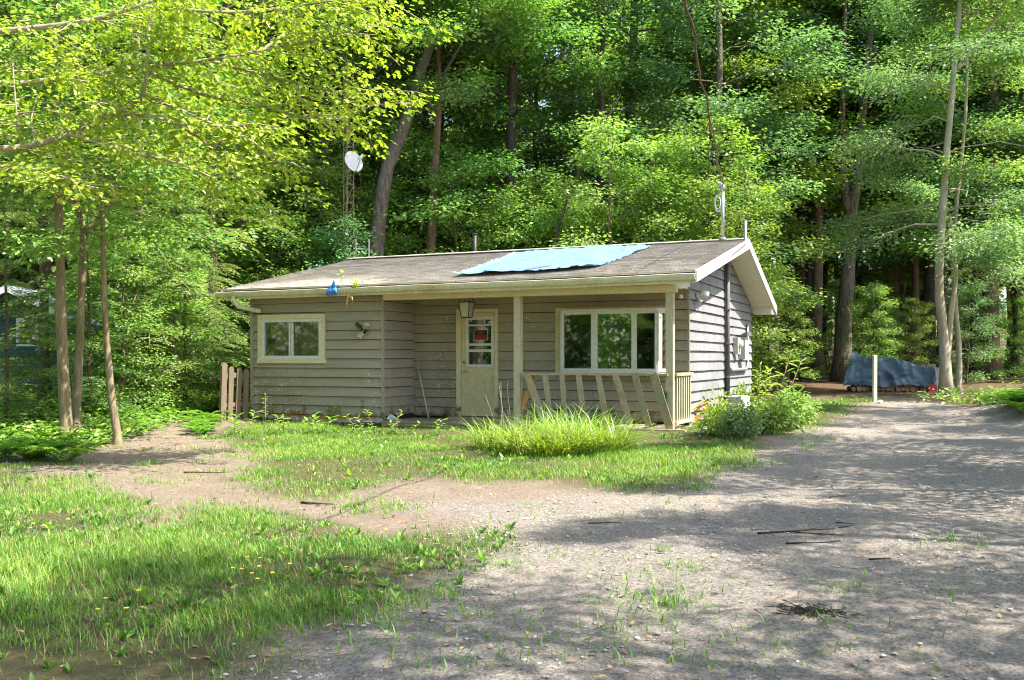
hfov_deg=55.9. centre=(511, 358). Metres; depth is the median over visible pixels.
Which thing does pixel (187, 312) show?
sapling
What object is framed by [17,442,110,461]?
fern
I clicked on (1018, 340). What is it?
sapling
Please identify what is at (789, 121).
broadleaf tree
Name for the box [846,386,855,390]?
firewood log
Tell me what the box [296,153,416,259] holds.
sapling
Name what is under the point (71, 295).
sapling
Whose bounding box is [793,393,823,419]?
weed bush
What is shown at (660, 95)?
broadleaf tree
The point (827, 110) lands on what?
forest tree
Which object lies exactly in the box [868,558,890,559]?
fallen stick
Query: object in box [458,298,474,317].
porch lantern
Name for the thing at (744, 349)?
breaker box
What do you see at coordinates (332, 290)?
rag
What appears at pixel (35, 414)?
fern
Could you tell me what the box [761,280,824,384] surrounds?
sapling
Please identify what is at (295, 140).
broadleaf tree
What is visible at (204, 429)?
fern
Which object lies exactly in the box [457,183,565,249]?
sapling
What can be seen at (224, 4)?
broadleaf tree
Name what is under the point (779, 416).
weed bush
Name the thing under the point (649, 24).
broadleaf tree
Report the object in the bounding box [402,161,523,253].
sapling
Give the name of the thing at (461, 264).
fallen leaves
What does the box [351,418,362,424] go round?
foundation stone
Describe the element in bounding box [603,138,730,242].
sapling
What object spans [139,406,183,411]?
fern
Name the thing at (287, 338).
window
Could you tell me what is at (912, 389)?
firewood log
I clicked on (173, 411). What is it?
fern
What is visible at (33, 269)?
broadleaf tree
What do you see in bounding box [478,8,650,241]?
broadleaf tree
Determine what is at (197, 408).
fern
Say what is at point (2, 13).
broadleaf tree
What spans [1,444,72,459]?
fern
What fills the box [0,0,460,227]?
maple tree
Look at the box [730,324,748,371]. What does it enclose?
looped conduit
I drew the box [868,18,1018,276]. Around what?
forest tree
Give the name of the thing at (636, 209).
sapling
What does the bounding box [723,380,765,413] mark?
weed bush
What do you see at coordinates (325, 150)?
broadleaf tree
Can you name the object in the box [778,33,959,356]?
broadleaf tree
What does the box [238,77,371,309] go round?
hemlock
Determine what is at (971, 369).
forest tree
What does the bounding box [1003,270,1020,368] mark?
forest tree
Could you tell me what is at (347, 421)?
foundation stone
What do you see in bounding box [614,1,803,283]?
broadleaf tree
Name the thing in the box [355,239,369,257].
ladder
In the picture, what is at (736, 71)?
broadleaf tree
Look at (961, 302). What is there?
sapling
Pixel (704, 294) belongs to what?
spot light
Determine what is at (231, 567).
flowers
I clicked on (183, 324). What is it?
hemlock
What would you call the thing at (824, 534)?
fallen stick
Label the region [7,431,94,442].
fern
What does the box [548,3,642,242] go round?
hemlock
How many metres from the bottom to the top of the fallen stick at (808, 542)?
0.024 m
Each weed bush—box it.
[689,388,745,435]
[709,395,775,439]
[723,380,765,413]
[733,392,808,434]
[760,383,817,428]
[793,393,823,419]
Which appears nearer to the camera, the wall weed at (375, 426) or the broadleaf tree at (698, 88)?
the wall weed at (375, 426)
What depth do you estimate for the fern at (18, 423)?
16.18 m
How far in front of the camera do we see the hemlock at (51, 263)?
28.87 m
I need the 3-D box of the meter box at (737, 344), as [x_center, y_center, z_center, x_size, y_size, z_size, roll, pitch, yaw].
[4.911,-0.268,20.915,0.170,0.360,0.320,0,0,24]
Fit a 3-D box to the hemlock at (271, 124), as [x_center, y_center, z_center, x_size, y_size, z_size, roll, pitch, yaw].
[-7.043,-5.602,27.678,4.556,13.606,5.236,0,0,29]
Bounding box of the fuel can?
[927,384,936,390]
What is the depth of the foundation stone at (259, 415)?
19.55 m
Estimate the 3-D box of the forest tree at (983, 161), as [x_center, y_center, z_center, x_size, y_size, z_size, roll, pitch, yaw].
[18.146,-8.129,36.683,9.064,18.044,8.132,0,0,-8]
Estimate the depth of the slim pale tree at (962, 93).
26.41 m
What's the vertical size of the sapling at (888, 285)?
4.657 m
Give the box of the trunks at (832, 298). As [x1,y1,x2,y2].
[12,46,1023,357]
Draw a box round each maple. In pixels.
[0,0,244,435]
[0,0,298,444]
[0,0,308,439]
[317,0,578,256]
[748,0,968,381]
[805,0,1023,394]
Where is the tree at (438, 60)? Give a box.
[311,0,552,253]
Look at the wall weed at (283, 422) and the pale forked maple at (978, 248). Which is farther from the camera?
the pale forked maple at (978, 248)
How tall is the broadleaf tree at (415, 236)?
17.239 m
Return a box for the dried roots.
[346,292,352,308]
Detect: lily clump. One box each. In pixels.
[419,380,585,450]
[433,410,643,458]
[493,411,688,454]
[495,401,659,439]
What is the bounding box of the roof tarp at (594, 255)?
[453,244,649,273]
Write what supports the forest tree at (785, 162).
on the ground at (124, 455)
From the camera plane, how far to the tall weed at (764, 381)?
22.78 m
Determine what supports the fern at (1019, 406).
on the driveway
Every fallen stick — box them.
[183,471,232,472]
[300,501,336,504]
[588,522,620,523]
[757,527,833,533]
[785,540,840,543]
[796,531,843,535]
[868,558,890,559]
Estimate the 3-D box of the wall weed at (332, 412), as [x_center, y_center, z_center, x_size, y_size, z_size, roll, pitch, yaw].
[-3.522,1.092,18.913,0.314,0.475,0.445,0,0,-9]
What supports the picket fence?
on the ground at (124, 455)
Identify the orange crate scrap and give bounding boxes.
[693,403,707,423]
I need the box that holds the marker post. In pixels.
[872,355,876,401]
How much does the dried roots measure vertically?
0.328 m
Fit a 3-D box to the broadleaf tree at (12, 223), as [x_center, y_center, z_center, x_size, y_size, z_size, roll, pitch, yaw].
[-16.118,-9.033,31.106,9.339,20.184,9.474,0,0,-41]
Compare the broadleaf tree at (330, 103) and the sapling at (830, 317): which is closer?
the sapling at (830, 317)
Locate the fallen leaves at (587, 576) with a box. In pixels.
[9,390,1023,677]
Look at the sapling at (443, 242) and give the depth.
29.71 m
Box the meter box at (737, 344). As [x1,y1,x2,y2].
[733,337,742,353]
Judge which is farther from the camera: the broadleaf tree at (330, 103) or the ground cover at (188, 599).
the broadleaf tree at (330, 103)
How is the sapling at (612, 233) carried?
on the ground at (124, 455)
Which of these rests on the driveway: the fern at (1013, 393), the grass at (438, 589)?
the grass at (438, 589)
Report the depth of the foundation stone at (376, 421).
18.38 m
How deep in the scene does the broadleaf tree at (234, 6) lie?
32.84 m
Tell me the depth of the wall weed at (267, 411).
18.92 m
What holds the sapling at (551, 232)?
on the ground at (124, 455)
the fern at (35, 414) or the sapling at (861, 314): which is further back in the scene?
the sapling at (861, 314)
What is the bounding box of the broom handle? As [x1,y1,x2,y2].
[417,366,429,418]
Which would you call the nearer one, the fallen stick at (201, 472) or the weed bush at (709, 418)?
the fallen stick at (201, 472)
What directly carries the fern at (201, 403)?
on the ground at (124, 455)
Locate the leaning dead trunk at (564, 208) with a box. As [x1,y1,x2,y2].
[552,94,620,247]
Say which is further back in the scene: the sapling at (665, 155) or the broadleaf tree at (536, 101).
the broadleaf tree at (536, 101)
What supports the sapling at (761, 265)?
on the ground at (124, 455)
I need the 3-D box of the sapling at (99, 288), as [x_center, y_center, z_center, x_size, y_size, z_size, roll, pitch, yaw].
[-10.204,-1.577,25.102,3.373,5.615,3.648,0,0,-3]
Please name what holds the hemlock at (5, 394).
on the ground at (124, 455)
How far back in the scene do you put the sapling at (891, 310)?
35.22 m
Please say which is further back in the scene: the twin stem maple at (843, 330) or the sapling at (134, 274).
the twin stem maple at (843, 330)
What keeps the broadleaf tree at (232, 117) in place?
on the ground at (124, 455)
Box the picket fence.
[218,363,249,421]
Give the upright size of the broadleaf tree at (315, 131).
21.276 m
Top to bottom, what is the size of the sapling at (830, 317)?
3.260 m
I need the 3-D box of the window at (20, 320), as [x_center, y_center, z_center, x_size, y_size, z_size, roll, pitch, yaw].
[-12.855,-0.693,25.608,0.550,0.750,0.070,0,0,-7]
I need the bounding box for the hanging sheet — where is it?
[935,368,938,389]
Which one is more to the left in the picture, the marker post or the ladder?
the ladder
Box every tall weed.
[750,349,808,412]
[751,366,772,399]
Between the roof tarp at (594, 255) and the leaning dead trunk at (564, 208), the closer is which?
the roof tarp at (594, 255)
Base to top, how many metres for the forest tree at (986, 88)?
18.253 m
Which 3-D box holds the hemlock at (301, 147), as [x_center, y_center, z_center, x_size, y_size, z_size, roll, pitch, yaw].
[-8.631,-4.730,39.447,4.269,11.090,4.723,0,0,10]
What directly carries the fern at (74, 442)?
on the ground at (124, 455)
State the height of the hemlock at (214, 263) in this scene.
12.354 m
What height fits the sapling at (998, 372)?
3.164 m
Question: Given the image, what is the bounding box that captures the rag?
[326,280,336,296]
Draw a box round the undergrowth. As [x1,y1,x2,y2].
[0,362,1023,447]
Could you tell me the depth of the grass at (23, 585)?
6.30 m
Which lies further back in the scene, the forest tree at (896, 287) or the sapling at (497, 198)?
the forest tree at (896, 287)
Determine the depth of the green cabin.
25.58 m
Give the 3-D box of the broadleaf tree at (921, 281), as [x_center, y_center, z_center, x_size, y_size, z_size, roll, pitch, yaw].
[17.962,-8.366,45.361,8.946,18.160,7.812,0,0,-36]
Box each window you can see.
[16,318,37,345]
[257,314,326,362]
[555,306,665,372]
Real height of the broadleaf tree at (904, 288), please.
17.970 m
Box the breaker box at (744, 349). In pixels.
[738,331,750,358]
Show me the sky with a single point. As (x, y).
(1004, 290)
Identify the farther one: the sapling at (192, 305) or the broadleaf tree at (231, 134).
the broadleaf tree at (231, 134)
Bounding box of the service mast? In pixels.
[714,182,726,240]
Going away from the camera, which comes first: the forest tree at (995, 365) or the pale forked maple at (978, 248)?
the pale forked maple at (978, 248)
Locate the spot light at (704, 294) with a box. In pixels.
[696,290,708,303]
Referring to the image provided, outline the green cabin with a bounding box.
[0,286,121,399]
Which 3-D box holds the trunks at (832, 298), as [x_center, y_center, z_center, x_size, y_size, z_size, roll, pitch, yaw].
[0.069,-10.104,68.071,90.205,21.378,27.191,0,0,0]
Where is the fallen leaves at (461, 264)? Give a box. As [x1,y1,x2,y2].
[245,246,688,286]
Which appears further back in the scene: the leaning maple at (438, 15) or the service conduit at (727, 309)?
the leaning maple at (438, 15)
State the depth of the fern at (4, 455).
12.78 m
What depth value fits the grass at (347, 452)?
12.77 m
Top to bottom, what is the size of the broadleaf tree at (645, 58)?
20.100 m
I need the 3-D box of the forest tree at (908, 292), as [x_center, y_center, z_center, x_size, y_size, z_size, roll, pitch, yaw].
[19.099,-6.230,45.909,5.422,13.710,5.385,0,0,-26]
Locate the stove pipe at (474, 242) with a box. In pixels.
[472,233,476,251]
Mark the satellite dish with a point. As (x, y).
(353, 161)
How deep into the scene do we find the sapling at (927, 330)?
33.39 m
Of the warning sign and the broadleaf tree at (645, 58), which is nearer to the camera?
the warning sign
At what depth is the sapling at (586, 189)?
25.66 m
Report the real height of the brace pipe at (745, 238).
0.995 m
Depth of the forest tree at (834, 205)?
36.20 m
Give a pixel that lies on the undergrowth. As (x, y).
(100, 432)
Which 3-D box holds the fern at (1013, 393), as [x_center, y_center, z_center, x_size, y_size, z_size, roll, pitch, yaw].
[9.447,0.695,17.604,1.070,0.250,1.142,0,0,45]
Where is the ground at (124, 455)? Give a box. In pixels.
[0,315,1023,679]
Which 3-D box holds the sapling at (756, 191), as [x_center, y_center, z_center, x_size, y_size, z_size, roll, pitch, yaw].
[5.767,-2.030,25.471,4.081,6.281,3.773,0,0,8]
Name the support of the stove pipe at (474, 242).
on the cottage
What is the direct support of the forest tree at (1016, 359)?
on the ground at (124, 455)
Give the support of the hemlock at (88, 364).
on the ground at (124, 455)
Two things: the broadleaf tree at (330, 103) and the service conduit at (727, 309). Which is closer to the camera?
the service conduit at (727, 309)
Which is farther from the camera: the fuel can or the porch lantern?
the fuel can
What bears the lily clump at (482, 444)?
on the ground at (124, 455)
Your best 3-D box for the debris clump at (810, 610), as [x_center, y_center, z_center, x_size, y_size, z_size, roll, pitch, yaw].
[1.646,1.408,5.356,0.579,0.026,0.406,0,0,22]
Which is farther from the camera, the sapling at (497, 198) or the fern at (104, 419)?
the sapling at (497, 198)
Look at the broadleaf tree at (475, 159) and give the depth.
28.59 m
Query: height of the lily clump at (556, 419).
0.738 m
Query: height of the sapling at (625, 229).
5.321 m
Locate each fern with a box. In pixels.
[0,428,39,437]
[0,437,53,458]
[0,438,80,458]
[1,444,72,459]
[2,411,50,422]
[6,422,58,435]
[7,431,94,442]
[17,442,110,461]
[92,418,127,422]
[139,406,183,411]
[144,410,180,418]
[168,405,212,414]
[176,401,215,405]
[177,414,226,423]
[177,425,222,433]
[179,410,234,418]
[179,419,221,429]
[983,394,1023,405]
[994,390,1023,401]
[997,400,1023,412]
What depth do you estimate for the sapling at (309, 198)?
26.45 m
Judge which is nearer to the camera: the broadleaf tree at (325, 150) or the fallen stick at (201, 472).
the fallen stick at (201, 472)
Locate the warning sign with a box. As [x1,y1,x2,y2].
[474,329,487,339]
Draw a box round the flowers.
[29,502,425,609]
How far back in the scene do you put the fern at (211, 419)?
18.37 m
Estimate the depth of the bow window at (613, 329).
17.56 m
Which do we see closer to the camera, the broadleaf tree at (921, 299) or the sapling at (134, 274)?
the sapling at (134, 274)
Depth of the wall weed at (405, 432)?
16.62 m
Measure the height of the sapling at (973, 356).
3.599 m
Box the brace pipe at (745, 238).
[731,221,746,256]
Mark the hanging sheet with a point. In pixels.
(937, 376)
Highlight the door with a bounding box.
[456,308,498,417]
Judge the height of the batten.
0.109 m
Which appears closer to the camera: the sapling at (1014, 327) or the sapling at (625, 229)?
the sapling at (625, 229)
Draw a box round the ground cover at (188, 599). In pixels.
[0,398,877,679]
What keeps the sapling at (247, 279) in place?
on the ground at (124, 455)
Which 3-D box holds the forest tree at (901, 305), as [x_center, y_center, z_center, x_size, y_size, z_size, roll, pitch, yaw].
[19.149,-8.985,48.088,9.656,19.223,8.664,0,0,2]
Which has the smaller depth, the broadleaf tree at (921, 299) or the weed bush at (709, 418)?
the weed bush at (709, 418)
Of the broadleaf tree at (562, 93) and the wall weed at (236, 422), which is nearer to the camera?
the wall weed at (236, 422)
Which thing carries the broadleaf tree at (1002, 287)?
on the ground at (124, 455)
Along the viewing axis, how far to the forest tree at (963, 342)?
45.84 m
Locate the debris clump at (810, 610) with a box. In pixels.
[754,601,863,619]
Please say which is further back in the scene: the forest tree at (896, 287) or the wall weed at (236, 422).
the forest tree at (896, 287)
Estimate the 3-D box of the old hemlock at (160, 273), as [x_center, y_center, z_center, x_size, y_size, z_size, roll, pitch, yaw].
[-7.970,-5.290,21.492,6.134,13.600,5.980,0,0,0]
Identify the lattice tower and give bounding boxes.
[343,53,353,260]
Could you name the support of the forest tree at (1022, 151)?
on the ground at (124, 455)
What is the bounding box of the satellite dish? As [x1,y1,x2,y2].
[345,151,362,172]
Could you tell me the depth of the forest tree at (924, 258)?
43.04 m
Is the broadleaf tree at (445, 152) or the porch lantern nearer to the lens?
the porch lantern
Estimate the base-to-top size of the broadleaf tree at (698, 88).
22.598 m
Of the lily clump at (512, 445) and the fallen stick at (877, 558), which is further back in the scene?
the lily clump at (512, 445)
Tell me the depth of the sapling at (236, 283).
28.22 m
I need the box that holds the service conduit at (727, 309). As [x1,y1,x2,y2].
[724,261,730,401]
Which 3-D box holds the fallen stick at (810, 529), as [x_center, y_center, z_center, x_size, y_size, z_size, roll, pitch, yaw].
[2.255,1.369,7.628,0.607,0.041,0.192,0,0,-16]
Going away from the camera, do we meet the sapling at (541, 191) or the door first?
the door
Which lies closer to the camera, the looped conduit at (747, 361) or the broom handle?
the broom handle
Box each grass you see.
[0,459,520,679]
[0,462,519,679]
[2,425,1017,679]
[194,396,885,500]
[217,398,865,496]
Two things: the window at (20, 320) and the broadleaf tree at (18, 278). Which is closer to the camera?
the window at (20, 320)
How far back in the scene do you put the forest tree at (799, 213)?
39.32 m
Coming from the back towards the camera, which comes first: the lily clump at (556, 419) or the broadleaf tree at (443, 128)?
the broadleaf tree at (443, 128)
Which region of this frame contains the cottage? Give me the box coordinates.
[216,238,776,431]
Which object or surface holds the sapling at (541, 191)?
on the ground at (124, 455)
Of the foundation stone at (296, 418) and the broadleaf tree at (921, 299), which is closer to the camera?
the foundation stone at (296, 418)
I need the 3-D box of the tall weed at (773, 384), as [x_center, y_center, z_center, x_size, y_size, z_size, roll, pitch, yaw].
[5.226,0.493,18.585,1.355,1.346,0.569,0,0,-14]
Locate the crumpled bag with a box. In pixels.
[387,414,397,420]
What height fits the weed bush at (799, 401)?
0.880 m
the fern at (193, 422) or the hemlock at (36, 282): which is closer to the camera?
the fern at (193, 422)
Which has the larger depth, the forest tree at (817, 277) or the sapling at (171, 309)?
the forest tree at (817, 277)
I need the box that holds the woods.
[29,15,1021,355]
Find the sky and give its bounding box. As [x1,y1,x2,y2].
[14,1,1006,314]
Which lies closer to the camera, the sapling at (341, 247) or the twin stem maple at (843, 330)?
the sapling at (341, 247)
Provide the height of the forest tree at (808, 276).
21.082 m
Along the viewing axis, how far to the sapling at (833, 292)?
34.48 m
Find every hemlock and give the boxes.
[0,0,110,305]
[0,0,139,410]
[0,1,251,416]
[0,176,74,426]
[17,179,149,419]
[22,269,54,291]
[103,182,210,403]
[112,139,249,405]
[115,25,248,377]
[136,0,296,400]
[197,0,332,369]
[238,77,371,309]
[274,136,342,274]
[448,119,500,252]
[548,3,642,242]
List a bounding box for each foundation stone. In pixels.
[253,413,263,419]
[290,416,299,422]
[341,417,353,425]
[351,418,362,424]
[372,418,383,425]
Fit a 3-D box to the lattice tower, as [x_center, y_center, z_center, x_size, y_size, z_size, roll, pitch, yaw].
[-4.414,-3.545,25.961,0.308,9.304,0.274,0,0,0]
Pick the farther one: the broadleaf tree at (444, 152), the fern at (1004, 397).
the broadleaf tree at (444, 152)
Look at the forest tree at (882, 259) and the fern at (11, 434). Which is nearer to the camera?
the fern at (11, 434)
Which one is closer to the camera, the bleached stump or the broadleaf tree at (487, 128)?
the bleached stump
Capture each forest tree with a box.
[668,0,860,377]
[696,0,935,378]
[708,9,906,375]
[721,0,884,377]
[725,1,892,376]
[750,31,865,242]
[771,68,900,366]
[818,0,1023,367]
[828,34,926,349]
[828,103,961,359]
[830,0,1023,363]
[838,1,987,363]
[847,2,946,357]
[863,109,1006,284]
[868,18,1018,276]
[873,3,1023,374]
[874,149,960,360]
[876,0,1023,379]
[883,96,1023,342]
[899,0,1023,378]
[958,74,1023,376]
[959,0,1023,241]
[961,273,968,368]
[999,2,1023,187]
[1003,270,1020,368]
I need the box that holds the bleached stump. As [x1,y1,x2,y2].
[730,395,749,419]
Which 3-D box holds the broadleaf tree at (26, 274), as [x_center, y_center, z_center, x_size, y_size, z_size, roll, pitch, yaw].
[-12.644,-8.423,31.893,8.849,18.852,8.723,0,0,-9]
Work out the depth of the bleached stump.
17.64 m
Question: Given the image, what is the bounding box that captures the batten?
[519,265,550,269]
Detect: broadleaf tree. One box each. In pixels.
[0,0,122,288]
[0,0,207,290]
[0,0,250,382]
[4,3,86,284]
[7,21,160,312]
[9,32,159,313]
[94,0,355,386]
[122,0,290,333]
[123,0,362,380]
[159,20,278,367]
[203,0,483,273]
[230,0,362,278]
[237,3,464,255]
[253,11,450,263]
[290,85,346,158]
[295,24,455,256]
[309,2,538,259]
[329,25,541,255]
[341,54,520,251]
[342,69,485,247]
[378,0,667,249]
[429,1,621,249]
[430,67,531,248]
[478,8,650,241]
[494,0,718,248]
[496,2,623,241]
[504,0,778,241]
[555,0,671,207]
[586,0,879,311]
[603,0,706,213]
[604,0,858,330]
[605,26,735,227]
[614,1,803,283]
[673,6,875,372]
[749,136,841,366]
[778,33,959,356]
[812,146,965,340]
[829,146,962,324]
[878,66,1023,367]
[998,270,1009,333]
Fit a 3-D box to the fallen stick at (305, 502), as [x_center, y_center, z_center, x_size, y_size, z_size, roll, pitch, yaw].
[-1.844,1.374,9.107,0.401,0.022,0.087,0,0,24]
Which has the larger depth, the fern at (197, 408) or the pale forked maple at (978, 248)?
the pale forked maple at (978, 248)
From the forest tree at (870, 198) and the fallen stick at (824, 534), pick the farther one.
the forest tree at (870, 198)
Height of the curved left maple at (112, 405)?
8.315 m
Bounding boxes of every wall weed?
[225,410,264,433]
[261,393,277,422]
[273,414,289,433]
[302,411,339,433]
[325,406,337,423]
[343,414,368,433]
[361,409,403,433]
[390,420,419,433]
[434,418,446,435]
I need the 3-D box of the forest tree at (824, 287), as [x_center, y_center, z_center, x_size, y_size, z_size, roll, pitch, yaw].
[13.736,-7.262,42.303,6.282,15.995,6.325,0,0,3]
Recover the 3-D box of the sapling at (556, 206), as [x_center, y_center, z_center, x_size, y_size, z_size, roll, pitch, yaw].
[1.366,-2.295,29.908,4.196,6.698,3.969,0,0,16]
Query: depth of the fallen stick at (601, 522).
8.07 m
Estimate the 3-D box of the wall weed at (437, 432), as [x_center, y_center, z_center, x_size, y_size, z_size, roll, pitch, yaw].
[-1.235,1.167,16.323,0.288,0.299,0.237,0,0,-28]
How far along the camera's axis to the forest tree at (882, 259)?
34.58 m
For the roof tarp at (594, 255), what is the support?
on the cottage
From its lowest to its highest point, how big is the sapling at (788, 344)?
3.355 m
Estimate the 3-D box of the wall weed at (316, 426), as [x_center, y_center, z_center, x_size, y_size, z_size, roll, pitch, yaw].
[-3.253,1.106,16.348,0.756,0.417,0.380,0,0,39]
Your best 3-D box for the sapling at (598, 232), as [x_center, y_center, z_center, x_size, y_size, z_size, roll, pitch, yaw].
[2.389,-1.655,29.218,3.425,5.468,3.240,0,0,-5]
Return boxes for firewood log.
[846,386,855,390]
[909,387,915,391]
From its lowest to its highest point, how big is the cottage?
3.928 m
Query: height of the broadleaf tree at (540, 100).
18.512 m
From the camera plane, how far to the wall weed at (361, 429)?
16.70 m
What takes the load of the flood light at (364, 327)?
attached to the cottage
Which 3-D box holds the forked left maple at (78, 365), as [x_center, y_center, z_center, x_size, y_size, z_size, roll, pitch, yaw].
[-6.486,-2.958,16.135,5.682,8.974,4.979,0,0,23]
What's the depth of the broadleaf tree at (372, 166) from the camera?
32.65 m
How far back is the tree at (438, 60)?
27.89 m
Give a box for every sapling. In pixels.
[25,144,194,409]
[41,219,184,415]
[49,201,180,390]
[72,223,187,404]
[109,231,229,410]
[121,253,227,402]
[127,247,216,382]
[182,150,314,391]
[196,207,283,392]
[197,198,329,388]
[204,139,362,365]
[216,241,284,384]
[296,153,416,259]
[296,209,383,268]
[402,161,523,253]
[421,214,501,252]
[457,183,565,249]
[485,162,592,249]
[506,172,594,248]
[526,189,617,246]
[536,111,691,247]
[551,197,626,247]
[575,216,618,245]
[600,167,718,243]
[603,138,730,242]
[619,221,669,241]
[644,104,797,379]
[684,164,808,397]
[703,224,776,378]
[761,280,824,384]
[764,299,815,379]
[806,301,852,373]
[809,278,872,374]
[836,280,906,368]
[852,302,882,356]
[855,265,910,361]
[870,307,912,359]
[889,296,937,363]
[923,278,1006,383]
[936,282,981,373]
[965,296,1012,378]
[1001,283,1023,370]
[1004,298,1023,377]
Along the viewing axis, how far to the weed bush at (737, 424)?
14.62 m
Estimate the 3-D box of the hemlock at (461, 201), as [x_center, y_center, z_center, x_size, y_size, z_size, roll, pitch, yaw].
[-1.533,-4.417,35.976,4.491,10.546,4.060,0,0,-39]
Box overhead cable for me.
[683,0,723,184]
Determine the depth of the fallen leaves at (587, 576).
5.98 m
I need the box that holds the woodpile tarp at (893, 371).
[843,351,936,386]
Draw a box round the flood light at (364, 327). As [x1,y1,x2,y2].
[354,322,369,338]
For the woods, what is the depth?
70.56 m
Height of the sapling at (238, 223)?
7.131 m
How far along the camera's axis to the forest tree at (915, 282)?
37.64 m
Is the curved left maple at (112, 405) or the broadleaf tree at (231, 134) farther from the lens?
the broadleaf tree at (231, 134)
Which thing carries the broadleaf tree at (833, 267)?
on the ground at (124, 455)
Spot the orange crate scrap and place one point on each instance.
(699, 407)
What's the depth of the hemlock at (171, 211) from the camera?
28.96 m
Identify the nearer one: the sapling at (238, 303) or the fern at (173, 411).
the fern at (173, 411)
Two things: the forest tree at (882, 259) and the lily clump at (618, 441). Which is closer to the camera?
the lily clump at (618, 441)
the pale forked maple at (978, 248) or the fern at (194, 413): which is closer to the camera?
the fern at (194, 413)
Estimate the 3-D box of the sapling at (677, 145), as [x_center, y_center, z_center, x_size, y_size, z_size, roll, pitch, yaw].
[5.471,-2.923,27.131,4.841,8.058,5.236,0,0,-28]
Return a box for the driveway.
[238,395,1023,679]
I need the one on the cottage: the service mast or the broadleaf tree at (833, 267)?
the service mast
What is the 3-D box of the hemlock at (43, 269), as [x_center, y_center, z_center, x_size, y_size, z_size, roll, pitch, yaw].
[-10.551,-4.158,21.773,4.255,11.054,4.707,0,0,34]
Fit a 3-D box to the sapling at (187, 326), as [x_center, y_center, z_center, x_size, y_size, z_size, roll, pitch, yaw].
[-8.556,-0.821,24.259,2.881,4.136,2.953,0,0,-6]
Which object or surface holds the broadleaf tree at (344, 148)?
on the ground at (124, 455)
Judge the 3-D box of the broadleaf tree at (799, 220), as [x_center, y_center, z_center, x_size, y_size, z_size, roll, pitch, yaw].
[10.576,-9.666,40.794,9.155,21.019,9.628,0,0,-18]
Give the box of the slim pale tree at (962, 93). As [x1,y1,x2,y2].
[857,0,1023,393]
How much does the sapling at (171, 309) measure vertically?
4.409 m
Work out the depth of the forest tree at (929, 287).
35.77 m
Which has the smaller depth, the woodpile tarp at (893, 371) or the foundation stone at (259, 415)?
the foundation stone at (259, 415)
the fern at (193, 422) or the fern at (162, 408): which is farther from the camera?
the fern at (162, 408)
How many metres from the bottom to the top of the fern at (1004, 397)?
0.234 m
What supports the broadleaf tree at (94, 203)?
on the ground at (124, 455)
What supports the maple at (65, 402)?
on the ground at (124, 455)
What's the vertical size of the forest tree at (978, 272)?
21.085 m

